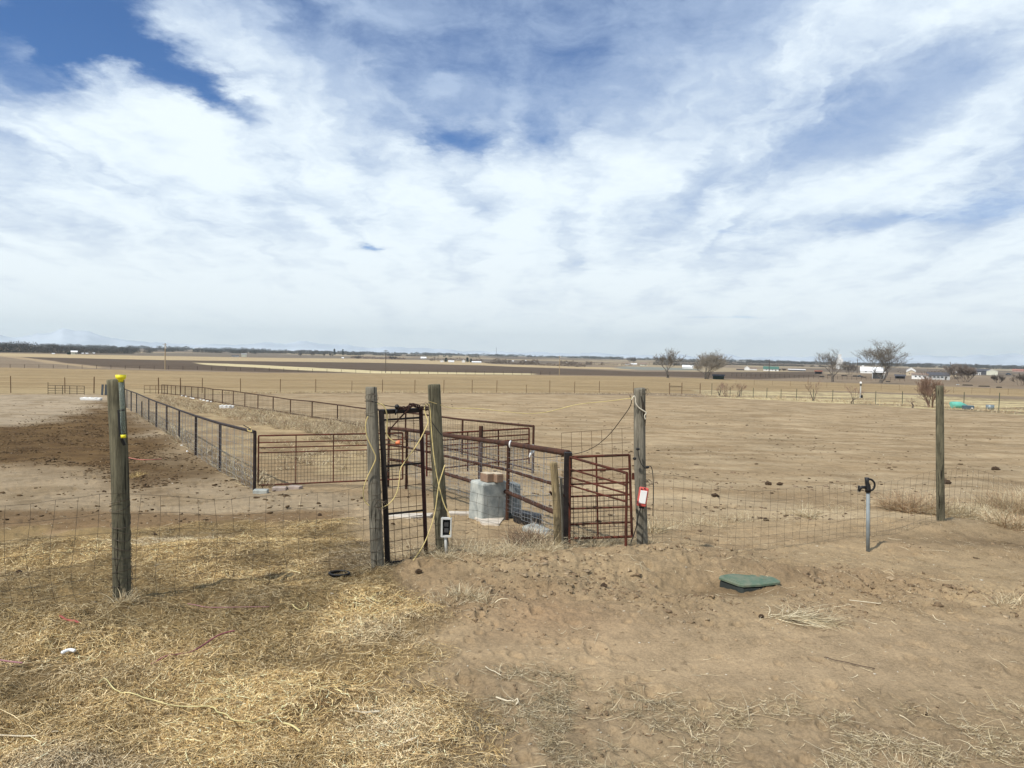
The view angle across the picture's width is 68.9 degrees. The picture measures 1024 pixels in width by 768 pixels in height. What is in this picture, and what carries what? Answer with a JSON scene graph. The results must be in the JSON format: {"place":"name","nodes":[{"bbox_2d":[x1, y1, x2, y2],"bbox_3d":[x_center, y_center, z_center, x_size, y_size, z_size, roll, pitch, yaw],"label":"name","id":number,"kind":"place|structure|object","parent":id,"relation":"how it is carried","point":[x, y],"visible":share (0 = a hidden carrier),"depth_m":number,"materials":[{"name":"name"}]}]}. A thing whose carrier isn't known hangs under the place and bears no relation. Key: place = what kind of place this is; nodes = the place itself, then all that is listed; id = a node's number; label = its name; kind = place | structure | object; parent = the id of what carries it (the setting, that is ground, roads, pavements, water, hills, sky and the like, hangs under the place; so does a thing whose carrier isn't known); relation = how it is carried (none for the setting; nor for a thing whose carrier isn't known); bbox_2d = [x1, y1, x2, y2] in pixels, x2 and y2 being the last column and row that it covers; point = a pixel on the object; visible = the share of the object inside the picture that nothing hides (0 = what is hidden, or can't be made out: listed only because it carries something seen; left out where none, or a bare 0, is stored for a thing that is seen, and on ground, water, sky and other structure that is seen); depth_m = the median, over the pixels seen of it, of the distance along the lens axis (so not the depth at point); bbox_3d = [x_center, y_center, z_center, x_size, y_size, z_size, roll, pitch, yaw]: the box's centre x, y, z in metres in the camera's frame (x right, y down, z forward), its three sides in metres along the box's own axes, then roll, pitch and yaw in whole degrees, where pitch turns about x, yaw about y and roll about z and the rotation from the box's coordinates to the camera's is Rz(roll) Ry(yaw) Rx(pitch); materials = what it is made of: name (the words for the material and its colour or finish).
{"place":"outdoors","nodes":[
{"label":"outdoors","id":0,"kind":"place"},
{"bbox_2d":[0,345,1023,767],"bbox_3d":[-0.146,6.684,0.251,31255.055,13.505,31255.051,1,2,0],"label":"ground","id":1,"kind":"structure","parent":0,"point":[918,659],"depth_m":8.91,"materials":[{"name":"soil"}]},
{"bbox_2d":[0,493,119,609],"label":"wire fence","id":2,"kind":"object","parent":1,"relation":"on","point":[94,565],"visible":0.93,"depth_m":5.26,"materials":[{"name":"metal"}]},
{"bbox_2d":[48,385,84,394],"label":"pipe gate","id":3,"kind":"structure","parent":1,"relation":"on","point":[55,388],"depth_m":70.51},
{"bbox_2d":[0,341,135,353],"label":"tree belt","id":4,"kind":"object","parent":1,"relation":"on","point":[36,348],"visible":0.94,"depth_m":1259.32,"materials":[{"name":"plant"}]},
{"bbox_2d":[80,397,102,399],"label":"white trough","id":5,"kind":"object","parent":1,"relation":"on","point":[89,398],"visible":0.97,"depth_m":55.51,"materials":[{"name":"paint"}]},
{"bbox_2d":[106,379,130,597],"bbox_3d":[-2.914,0.850,5.537,0.174,1.778,0.122,1,2,0],"label":"wooden post","id":6,"kind":"object","parent":1,"relation":"on","point":[119,465],"visible":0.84,"depth_m":5.49,"materials":[{"name":"brown wood"}]},
{"bbox_2d":[115,375,126,445],"bbox_3d":[-2.816,0.189,5.378,0.076,0.512,0.082,1,2,0],"label":"rain gauge","id":7,"kind":"object","parent":6,"relation":"attached to","point":[121,418],"visible":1,"depth_m":5.36,"materials":[{"name":"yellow plastic"}]},
{"bbox_2d":[110,498,132,592],"bbox_3d":[-2.905,1.214,5.552,0.164,0.733,0.140,1,2,0],"label":"wire wrap","id":8,"kind":"object","parent":6,"relation":"attached to","point":[123,541],"visible":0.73,"depth_m":5.51,"materials":[{"name":"metal"}]},
{"bbox_2d":[125,389,256,489],"bbox_3d":[-21.219,1.038,41.910,0.394,3.118,64.332,0,3,-31],"label":"pipe fence","id":9,"kind":"object","parent":1,"relation":"on","point":[220,424],"visible":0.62,"depth_m":19.73,"materials":[{"name":"metal"}]},
{"bbox_2d":[0,402,394,529],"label":"corral dung","id":10,"kind":"object","parent":1,"relation":"on","point":[102,460],"visible":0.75,"depth_m":20.84,"materials":[{"name":"soil"}]},
{"bbox_2d":[115,482,378,596],"bbox_3d":[-2.040,1.233,6.031,2.074,0.867,0.055,0,3,-33],"label":"wire fence","id":11,"kind":"object","parent":1,"relation":"on","point":[198,513],"visible":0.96,"depth_m":5.94,"materials":[{"name":"metal"}]},
{"bbox_2d":[133,394,379,488],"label":"alley grass","id":12,"kind":"structure","parent":1,"relation":"on","point":[321,428],"depth_m":31.24,"materials":[{"name":"plant"}]},
{"bbox_2d":[253,489,268,493],"bbox_3d":[-4.705,2.018,13.986,0.260,0.090,0.170,1,2,-6],"label":"paver","id":13,"kind":"object","parent":1,"relation":"on","point":[259,491],"visible":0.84,"depth_m":13.91,"materials":[{"name":"concrete"}]},
{"bbox_2d":[0,516,522,767],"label":"straw","id":14,"kind":"object","parent":1,"relation":"on","point":[278,747],"visible":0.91,"depth_m":4.38,"materials":[{"name":"plant"}]},
{"bbox_2d":[0,731,53,736],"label":"stick","id":15,"kind":"object","parent":14,"relation":"on","point":[21,735],"visible":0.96,"depth_m":3.61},
{"bbox_2d":[98,678,269,723],"bbox_3d":[-1.779,1.677,3.946,1.171,0.027,0.098,2,2,22],"label":"twine","id":16,"kind":"object","parent":14,"relation":"on","point":[184,706],"visible":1,"depth_m":3.91,"materials":[{"name":"fabric"}]},
{"bbox_2d":[151,630,234,663],"bbox_3d":[-1.972,1.635,4.662,0.059,0.039,0.599,2,2,28],"label":"twine","id":17,"kind":"object","parent":14,"relation":"on","point":[198,647],"visible":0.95,"depth_m":4.68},
{"bbox_2d":[188,603,268,607],"bbox_3d":[-2.036,1.592,5.338,0.578,0.025,0.068,1,2,-3],"label":"twine","id":18,"kind":"object","parent":14,"relation":"on","point":[226,607],"visible":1,"depth_m":5.32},
{"bbox_2d":[272,486,286,490],"bbox_3d":[-4.492,2.030,14.424,0.260,0.090,0.170,1,2,-9],"label":"paver","id":19,"kind":"object","parent":1,"relation":"on","point":[279,488],"visible":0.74,"depth_m":14.35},
{"bbox_2d":[24,364,546,374],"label":"field fence","id":20,"kind":"object","parent":1,"relation":"on","point":[456,372],"visible":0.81,"depth_m":366.81,"materials":[{"name":"metal"}]},
{"bbox_2d":[287,485,302,489],"bbox_3d":[-4.238,2.032,14.579,0.260,0.090,0.170,2,2,11],"label":"paver","id":21,"kind":"object","parent":1,"relation":"on","point":[291,487],"visible":0.67,"depth_m":14.51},
{"bbox_2d":[257,432,402,485],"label":"pipe gate","id":22,"kind":"structure","parent":1,"relation":"on","point":[307,465],"depth_m":14.87,"materials":[{"name":"metal"}]},
{"bbox_2d":[1,376,668,393],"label":"post fence","id":23,"kind":"object","parent":1,"relation":"on","point":[94,379],"visible":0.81,"depth_m":86.57,"materials":[{"name":"wood"}]},
{"bbox_2d":[328,570,349,577],"bbox_3d":[-1.504,1.672,6.500,0.188,0.071,0.154,1,2,0],"label":"feed pan","id":24,"kind":"object","parent":1,"relation":"on","point":[333,574],"visible":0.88,"depth_m":6.48,"materials":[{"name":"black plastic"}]},
{"bbox_2d":[161,385,534,472],"bbox_3d":[-16.753,1.089,48.279,2.413,3.148,68.787,0,3,-32],"label":"pipe fence","id":25,"kind":"object","parent":1,"relation":"on","point":[463,425],"visible":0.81,"depth_m":34.54,"materials":[{"name":"metal"}]},
{"bbox_2d":[365,387,383,569],"bbox_3d":[-1.218,0.894,6.640,0.197,1.740,0.125,1,2,0],"label":"wooden post","id":26,"kind":"object","parent":1,"relation":"on","point":[376,531],"visible":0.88,"depth_m":6.59,"materials":[{"name":"brown wood"}]},
{"bbox_2d":[364,409,383,560],"bbox_3d":[-1.224,0.890,6.639,0.196,1.342,0.127,1,2,0],"label":"wire wrap","id":27,"kind":"object","parent":26,"relation":"attached to","point":[375,506],"visible":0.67,"depth_m":6.62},
{"bbox_2d":[363,404,430,507],"bbox_3d":[-1.026,0.642,6.664,0.631,0.927,0.150,0,3,-31],"label":"extension cord","id":28,"kind":"object","parent":26,"relation":"attached to","point":[402,464],"visible":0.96,"depth_m":6.64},
{"bbox_2d":[379,407,427,565],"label":"walk gate","id":29,"kind":"structure","parent":26,"relation":"attached to","point":[384,467],"depth_m":6.78,"materials":[{"name":"metal"}]},
{"bbox_2d":[377,403,395,442],"bbox_3d":[-1.090,0.344,6.521,0.196,0.356,0.035,0,3,-37],"label":"extension cord","id":30,"kind":"object","parent":29,"relation":"hanging from","point":[387,422],"visible":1,"depth_m":6.51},
{"bbox_2d":[398,403,428,410],"bbox_3d":[-0.901,0.214,6.895,0.074,0.082,0.406,3,3,44],"label":"chain","id":31,"kind":"object","parent":29,"relation":"on","point":[411,406],"visible":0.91,"depth_m":6.88,"materials":[{"name":"metal"}]},
{"bbox_2d":[389,513,432,518],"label":"concrete slab","id":32,"kind":"structure","parent":1,"relation":"on","point":[408,515],"depth_m":10.64,"materials":[{"name":"concrete"}]},
{"bbox_2d":[413,465,444,560],"bbox_3d":[-0.750,1.174,6.809,0.301,0.859,0.035,0,2,-29],"label":"extension cord","id":33,"kind":"object","parent":1,"relation":"on","point":[434,514],"visible":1,"depth_m":6.82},
{"bbox_2d":[428,384,447,554],"bbox_3d":[-0.694,0.861,7.036,0.229,1.724,0.124,1,2,-7],"label":"wooden post","id":34,"kind":"object","parent":1,"relation":"on","point":[434,393],"visible":0.72,"depth_m":6.98,"materials":[{"name":"brown wood"}]},
{"bbox_2d":[429,398,630,413],"bbox_3d":[0.212,0.210,7.293,2.146,0.164,0.125,0,2,-20],"label":"rope","id":35,"kind":"object","parent":34,"relation":"attached to","point":[529,413],"visible":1,"depth_m":7.29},
{"bbox_2d":[441,517,451,553],"bbox_3d":[-0.607,1.407,6.879,0.097,0.354,0.052,1,2,0],"label":"outlet box","id":36,"kind":"object","parent":1,"relation":"on","point":[446,525],"visible":0.97,"depth_m":6.87,"materials":[{"name":"white plastic"}]},
{"bbox_2d":[429,404,450,534],"bbox_3d":[-0.661,0.783,6.855,0.236,1.204,0.010,1,2,0],"label":"extension cord","id":37,"kind":"object","parent":36,"relation":"attached to","point":[435,465],"visible":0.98,"depth_m":6.85,"materials":[{"name":"rubber"}]},
{"bbox_2d":[423,580,505,608],"bbox_3d":[-0.355,1.601,5.738,0.663,0.173,0.493,1,2,0],"label":"grass clump","id":38,"kind":"object","parent":1,"relation":"on","point":[467,592],"visible":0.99,"depth_m":5.73,"materials":[{"name":"plant"}]},
{"bbox_2d":[448,511,503,525],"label":"concrete slab","id":39,"kind":"structure","parent":1,"relation":"on","point":[484,521],"depth_m":10.47,"materials":[{"name":"concrete"}]},
{"bbox_2d":[469,479,505,519],"bbox_3d":[-0.340,1.705,10.807,0.547,0.626,0.405,-1,3,-40],"label":"concrete block","id":40,"kind":"object","parent":39,"relation":"on","point":[496,493],"depth_m":10.63,"materials":[{"name":"concrete"}]},
{"bbox_2d":[480,472,493,482],"bbox_3d":[-0.355,1.331,10.678,0.120,0.124,0.190,0,3,-35],"label":"brick","id":41,"kind":"object","parent":40,"relation":"on","point":[487,477],"visible":1,"depth_m":10.62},
{"bbox_2d":[490,472,503,482],"bbox_3d":[-0.221,1.334,10.678,0.120,0.124,0.190,0,3,-35],"label":"brick","id":42,"kind":"object","parent":40,"relation":"on","point":[498,477],"visible":0.86,"depth_m":10.61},
{"bbox_2d":[387,427,570,534],"bbox_3d":[-0.806,1.499,11.908,0.390,1.838,7.590,0,2,-25],"label":"pipe fence","id":43,"kind":"object","parent":1,"relation":"on","point":[537,448],"visible":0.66,"depth_m":10.78,"materials":[{"name":"metal"}]},
{"bbox_2d":[426,427,529,475],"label":"pipe gate","id":44,"kind":"structure","parent":43,"relation":"attached to","point":[467,448],"depth_m":13.63,"materials":[{"name":"metal"}]},
{"bbox_2d":[478,426,482,478],"bbox_3d":[-0.531,1.453,12.464,0.071,1.504,0.071,1,2,0],"label":"pipe post","id":45,"kind":"object","parent":1,"relation":"on","point":[481,445],"visible":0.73,"depth_m":12.42,"materials":[{"name":"metal"}]},
{"bbox_2d":[351,356,639,365],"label":"tree belt","id":46,"kind":"object","parent":1,"relation":"on","point":[537,361],"visible":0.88,"depth_m":1250.81,"materials":[{"name":"plant"}]},
{"bbox_2d":[439,486,559,552],"bbox_3d":[-0.083,1.341,7.404,1.493,0.774,0.046,0,3,-37],"label":"wire fence","id":47,"kind":"object","parent":1,"relation":"on","point":[508,525],"visible":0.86,"depth_m":7.40,"materials":[{"name":"metal"}]},
{"bbox_2d":[101,498,905,603],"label":"dry grass","id":48,"kind":"structure","parent":1,"relation":"on","point":[448,556],"depth_m":7.13,"materials":[{"name":"plant"}]},
{"bbox_2d":[0,342,1023,368],"bbox_3d":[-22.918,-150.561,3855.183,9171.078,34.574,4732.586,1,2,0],"label":"horizon trees","id":49,"kind":"object","parent":1,"relation":"on","point":[263,350],"visible":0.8,"depth_m":2985.08,"materials":[{"name":"plant"}]},
{"bbox_2d":[2,502,1023,767],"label":"straw scatter","id":50,"kind":"object","parent":1,"relation":"on","point":[598,656],"visible":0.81,"depth_m":4.78,"materials":[{"name":"plant"}]},
{"bbox_2d":[509,482,520,518],"bbox_3d":[0.012,1.739,11.074,0.168,0.554,0.297,0,2,-29],"label":"concrete block","id":51,"kind":"object","parent":1,"relation":"on","point":[518,502],"depth_m":10.96,"materials":[{"name":"concrete"}]},
{"bbox_2d":[8,438,1023,766],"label":"pebbles","id":52,"kind":"object","parent":1,"relation":"on","point":[638,642],"visible":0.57,"depth_m":5.43,"materials":[{"name":"stone"}]},
{"bbox_2d":[492,517,562,547],"bbox_3d":[0.173,1.637,8.236,0.755,0.347,0.858,-1,3,-40],"label":"tumbleweed","id":53,"kind":"object","parent":1,"relation":"on","point":[513,535],"visible":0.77,"depth_m":8.19,"materials":[{"name":"plant"}]},
{"bbox_2d":[513,509,541,524],"bbox_3d":[0.192,1.877,10.319,0.267,0.303,1.078,0,2,-25],"label":"water trough","id":54,"kind":"object","parent":1,"relation":"on","point":[527,519],"visible":0.59,"depth_m":10.14,"materials":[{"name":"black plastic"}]},
{"bbox_2d":[522,522,547,535],"bbox_3d":[0.295,1.927,9.511,0.274,0.281,0.864,1,2,-19],"label":"concrete rubble","id":55,"kind":"object","parent":1,"relation":"on","point":[535,524],"visible":0.24,"depth_m":9.45,"materials":[{"name":"concrete"}]},
{"bbox_2d":[516,523,568,548],"bbox_3d":[0.349,1.668,8.161,0.560,0.317,0.836,0,2,-23],"label":"grass clump","id":56,"kind":"object","parent":1,"relation":"on","point":[548,541],"visible":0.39,"depth_m":8.16,"materials":[{"name":"plant"}]},
{"bbox_2d":[550,462,561,547],"bbox_3d":[0.465,1.348,7.905,0.154,1.049,0.084,1,2,0],"label":"wooden post","id":57,"kind":"object","parent":1,"relation":"on","point":[556,497],"visible":0.88,"depth_m":7.87,"materials":[{"name":"brown wood"}]},
{"bbox_2d":[549,452,571,544],"bbox_3d":[0.536,1.339,8.169,0.111,1.143,0.516,2,2,23],"label":"steel post","id":58,"kind":"object","parent":1,"relation":"on","point":[566,492],"visible":0.48,"depth_m":8.31,"materials":[{"name":"metal"}]},
{"bbox_2d":[568,456,627,545],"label":"pipe gate","id":59,"kind":"structure","parent":58,"relation":"attached to","point":[625,492],"depth_m":7.72,"materials":[{"name":"metal"}]},
{"bbox_2d":[559,478,563,542],"bbox_3d":[0.535,1.364,8.057,0.064,0.708,0.035,1,2,0],"label":"stick","id":60,"kind":"object","parent":1,"relation":"on","point":[561,502],"visible":0.79,"depth_m":8.04,"materials":[{"name":"brown wood"}]},
{"bbox_2d":[167,516,1023,767],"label":"soil clods","id":61,"kind":"object","parent":1,"relation":"on","point":[544,561],"visible":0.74,"depth_m":6.12,"materials":[{"name":"soil"}]},
{"bbox_2d":[561,428,630,540],"bbox_3d":[0.990,1.195,8.801,0.852,1.385,0.005,1,2,0],"label":"cattle fence","id":62,"kind":"object","parent":1,"relation":"on","point":[595,480],"visible":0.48,"depth_m":8.79,"materials":[{"name":"brown metal"}]},
{"bbox_2d":[219,389,1023,413],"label":"fence","id":63,"kind":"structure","parent":1,"relation":"on","point":[862,402],"depth_m":97.91,"materials":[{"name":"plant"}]},
{"bbox_2d":[634,388,647,544],"bbox_3d":[1.338,0.920,7.741,0.195,1.764,0.125,1,2,0],"label":"wooden post","id":64,"kind":"object","parent":1,"relation":"on","point":[640,443],"visible":0.73,"depth_m":7.69,"materials":[{"name":"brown wood"}]},
{"bbox_2d":[533,396,631,457],"bbox_3d":[0.793,0.496,8.364,0.158,0.846,1.682,0,3,-34],"label":"wire","id":65,"kind":"object","parent":64,"relation":"attached to","point":[597,444],"visible":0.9,"depth_m":8.20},
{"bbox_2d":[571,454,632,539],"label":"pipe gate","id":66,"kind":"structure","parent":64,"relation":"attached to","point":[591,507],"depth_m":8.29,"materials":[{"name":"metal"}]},
{"bbox_2d":[637,487,648,508],"bbox_3d":[1.324,1.153,7.561,0.117,0.221,0.063,1,2,0],"label":"fence energiser","id":67,"kind":"object","parent":64,"relation":"attached to","point":[642,497],"visible":1,"depth_m":7.54,"materials":[{"name":"red plastic"}]},
{"bbox_2d":[641,396,645,425],"bbox_3d":[1.342,0.276,7.627,0.060,0.312,0.023,1,2,0],"label":"bark strip","id":68,"kind":"object","parent":64,"relation":"attached to","point":[643,407],"visible":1,"depth_m":7.62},
{"bbox_2d":[633,509,675,533],"bbox_3d":[1.874,1.806,9.845,0.739,0.397,0.833,1,2,0],"label":"grass clump","id":69,"kind":"object","parent":1,"relation":"on","point":[657,529],"visible":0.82,"depth_m":9.82,"materials":[{"name":"plant"}]},
{"bbox_2d":[652,348,685,377],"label":"cottonwood","id":70,"kind":"object","parent":1,"relation":"on","point":[668,356],"visible":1,"depth_m":418.60,"materials":[{"name":"brown plant"}]},
{"bbox_2d":[687,349,732,378],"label":"cottonwood","id":71,"kind":"object","parent":1,"relation":"on","point":[709,359],"visible":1,"depth_m":412.46,"materials":[{"name":"brown plant"}]},
{"bbox_2d":[407,401,1019,561],"bbox_3d":[17.229,2.142,39.124,53.555,2.176,61.917,1,2,0],"label":"wire fence","id":72,"kind":"object","parent":1,"relation":"on","point":[731,472],"visible":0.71,"depth_m":20.10,"materials":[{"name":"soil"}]},
{"bbox_2d":[712,374,724,378],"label":"shed","id":73,"kind":"structure","parent":1,"relation":"on","point":[718,376],"depth_m":421.88,"materials":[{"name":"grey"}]},
{"bbox_2d":[719,574,779,592],"bbox_3d":[2.075,1.778,6.581,0.550,0.188,0.330,1,2,0],"label":"valve box","id":74,"kind":"object","parent":1,"relation":"on","point":[740,583],"visible":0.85,"depth_m":6.49,"materials":[{"name":"plastic"}]},
{"bbox_2d":[763,366,778,370],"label":"house","id":75,"kind":"structure","parent":1,"relation":"on","point":[771,368],"depth_m":978.12,"materials":[{"name":"white"}]},
{"bbox_2d":[642,469,945,549],"bbox_3d":[3.650,1.440,8.982,5.345,1.028,0.061,0,2,-29],"label":"wire fence","id":76,"kind":"object","parent":1,"relation":"on","point":[673,499],"visible":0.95,"depth_m":8.85,"materials":[{"name":"metal"}]},
{"bbox_2d":[758,598,859,630],"bbox_3d":[2.133,1.669,5.382,0.659,0.180,0.656,3,3,43],"label":"grass clump","id":77,"kind":"object","parent":1,"relation":"on","point":[811,619],"visible":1,"depth_m":5.38,"materials":[{"name":"plant"}]},
{"bbox_2d":[794,506,827,518],"bbox_3d":[4.828,2.053,12.130,0.595,0.315,0.853,1,2,0],"label":"grass clump","id":78,"kind":"object","parent":1,"relation":"on","point":[803,514],"visible":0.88,"depth_m":12.07,"materials":[{"name":"plant"}]},
{"bbox_2d":[732,373,904,380],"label":"stockyard fence","id":79,"kind":"object","parent":1,"relation":"on","point":[813,376],"visible":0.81,"depth_m":508.90,"materials":[{"name":"metal"}]},
{"bbox_2d":[814,347,850,381],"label":"cottonwood","id":80,"kind":"object","parent":1,"relation":"on","point":[829,358],"visible":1,"depth_m":421.32,"materials":[{"name":"brown plant"}]},
{"bbox_2d":[844,362,858,374],"bbox_3d":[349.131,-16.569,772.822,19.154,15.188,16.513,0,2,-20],"label":"shrub","id":81,"kind":"object","parent":1,"relation":"on","point":[852,367],"visible":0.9,"depth_m":771.62,"materials":[{"name":"brown plant"}]},
{"bbox_2d":[711,387,1020,409],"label":"post fence","id":82,"kind":"object","parent":1,"relation":"on","point":[863,396],"visible":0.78,"depth_m":95.01,"materials":[{"name":"wood"}]},
{"bbox_2d":[857,477,875,551],"bbox_3d":[4.092,1.562,8.650,0.211,0.963,0.062,1,2,0],"label":"yard hydrant","id":83,"kind":"object","parent":1,"relation":"on","point":[867,488],"visible":0.98,"depth_m":8.63,"materials":[{"name":"grey metal"}]},
{"bbox_2d":[860,367,882,372],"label":"barn","id":84,"kind":"structure","parent":1,"relation":"on","point":[866,370],"depth_m":958.23,"materials":[{"name":"white"}]},
{"bbox_2d":[872,371,884,378],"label":"shed","id":85,"kind":"structure","parent":1,"relation":"on","point":[874,375],"depth_m":584.26,"materials":[{"name":"grey"}]},
{"bbox_2d":[854,338,911,382],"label":"cottonwood","id":86,"kind":"object","parent":1,"relation":"on","point":[882,355],"visible":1,"depth_m":410.28,"materials":[{"name":"brown plant"}]},
{"bbox_2d":[894,374,905,378],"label":"shed","id":87,"kind":"structure","parent":1,"relation":"on","point":[899,376],"depth_m":608.10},
{"bbox_2d":[870,486,962,514],"bbox_3d":[7.528,2.143,13.898,1.754,0.555,1.537,1,2,0],"label":"grass clump","id":88,"kind":"object","parent":1,"relation":"on","point":[894,506],"visible":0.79,"depth_m":13.85,"materials":[{"name":"plant"}]},
{"bbox_2d":[911,373,928,378],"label":"house","id":89,"kind":"structure","parent":1,"relation":"on","point":[916,375],"depth_m":601.77,"materials":[{"name":"white"}]},
{"bbox_2d":[914,371,948,407],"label":"shrub","id":90,"kind":"object","parent":1,"relation":"on","point":[925,389],"visible":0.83,"depth_m":86.11,"materials":[{"name":"brown plant"}]},
{"bbox_2d":[926,372,949,379],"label":"house","id":91,"kind":"structure","parent":1,"relation":"on","point":[939,375],"depth_m":596.16,"materials":[{"name":"grey"}]},
{"bbox_2d":[936,385,944,520],"bbox_3d":[5.933,1.021,10.342,0.210,2.002,0.110,1,2,-10],"label":"wooden post","id":92,"kind":"object","parent":1,"relation":"on","point":[940,483],"visible":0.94,"depth_m":10.30,"materials":[{"name":"brown wood"}]},
{"bbox_2d":[949,402,965,407],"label":"water tank","id":93,"kind":"object","parent":1,"relation":"on","point":[956,404],"visible":0.73,"depth_m":84.80,"materials":[{"name":"teal plastic"}]},
{"bbox_2d":[912,496,1010,520],"bbox_3d":[8.400,2.244,13.565,2.321,0.454,1.557,0,2,-26],"label":"grass clump","id":94,"kind":"object","parent":1,"relation":"on","point":[964,512],"visible":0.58,"depth_m":13.37,"materials":[{"name":"plant"}]},
{"bbox_2d":[944,362,979,381],"bbox_3d":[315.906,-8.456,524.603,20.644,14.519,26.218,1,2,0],"label":"shrub","id":95,"kind":"object","parent":1,"relation":"on","point":[964,370],"visible":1,"depth_m":520.55,"materials":[{"name":"brown plant"}]},
{"bbox_2d":[943,468,1023,521],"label":"wire fence","id":96,"kind":"object","parent":1,"relation":"on","point":[976,495],"visible":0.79,"depth_m":10.63,"materials":[{"name":"metal"}]},
{"bbox_2d":[960,483,1023,531],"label":"grass clump","id":97,"kind":"object","parent":1,"relation":"on","point":[999,520],"visible":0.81,"depth_m":14.01,"materials":[{"name":"plant"}]},
{"bbox_2d":[986,370,997,374],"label":"shed","id":98,"kind":"structure","parent":1,"relation":"on","point":[991,372],"depth_m":1035.09,"materials":[{"name":"beige"}]},
{"bbox_2d":[991,374,1004,382],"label":"shrub","id":99,"kind":"object","parent":1,"relation":"on","point":[994,377],"visible":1,"depth_m":513.88,"materials":[{"name":"brown plant"}]},
{"bbox_2d":[984,589,1023,612],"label":"grass clump","id":100,"kind":"object","parent":1,"relation":"on","point":[1011,600],"visible":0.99,"depth_m":6.09,"materials":[{"name":"plant"}]},
{"bbox_2d":[1009,372,1023,385],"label":"shrub","id":101,"kind":"object","parent":1,"relation":"on","point":[1019,377],"visible":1,"depth_m":440.19,"materials":[{"name":"brown plant"}]},
{"bbox_2d":[0,328,1023,365],"bbox_3d":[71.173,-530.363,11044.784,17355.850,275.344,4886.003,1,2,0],"label":"mountains","id":102,"kind":"structure","parent":0,"point":[64,336],"depth_m":10874.61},
{"bbox_2d":[0,0,1023,357],"label":"sky","id":103,"kind":"structure","parent":0,"point":[740,178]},
{"bbox_2d":[388,656,1023,767],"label":"dead grass","id":104,"kind":"structure","parent":0,"point":[547,729],"depth_m":3.81,"materials":[{"name":"plant"}]},
{"bbox_3d":[1.282,0.663,7.600,0.042,0.030,0.030,1,2,0],"label":"fence insulator","id":105,"kind":"object","parent":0,"visible":0},
{"bbox_2d":[638,451,653,515],"bbox_3d":[1.361,1.008,7.622,0.180,0.687,0.008,1,2,0],"label":"cable","id":106,"kind":"object","parent":105,"relation":"attached to","point":[653,479],"visible":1,"depth_m":7.62,"materials":[{"name":"black plastic"}]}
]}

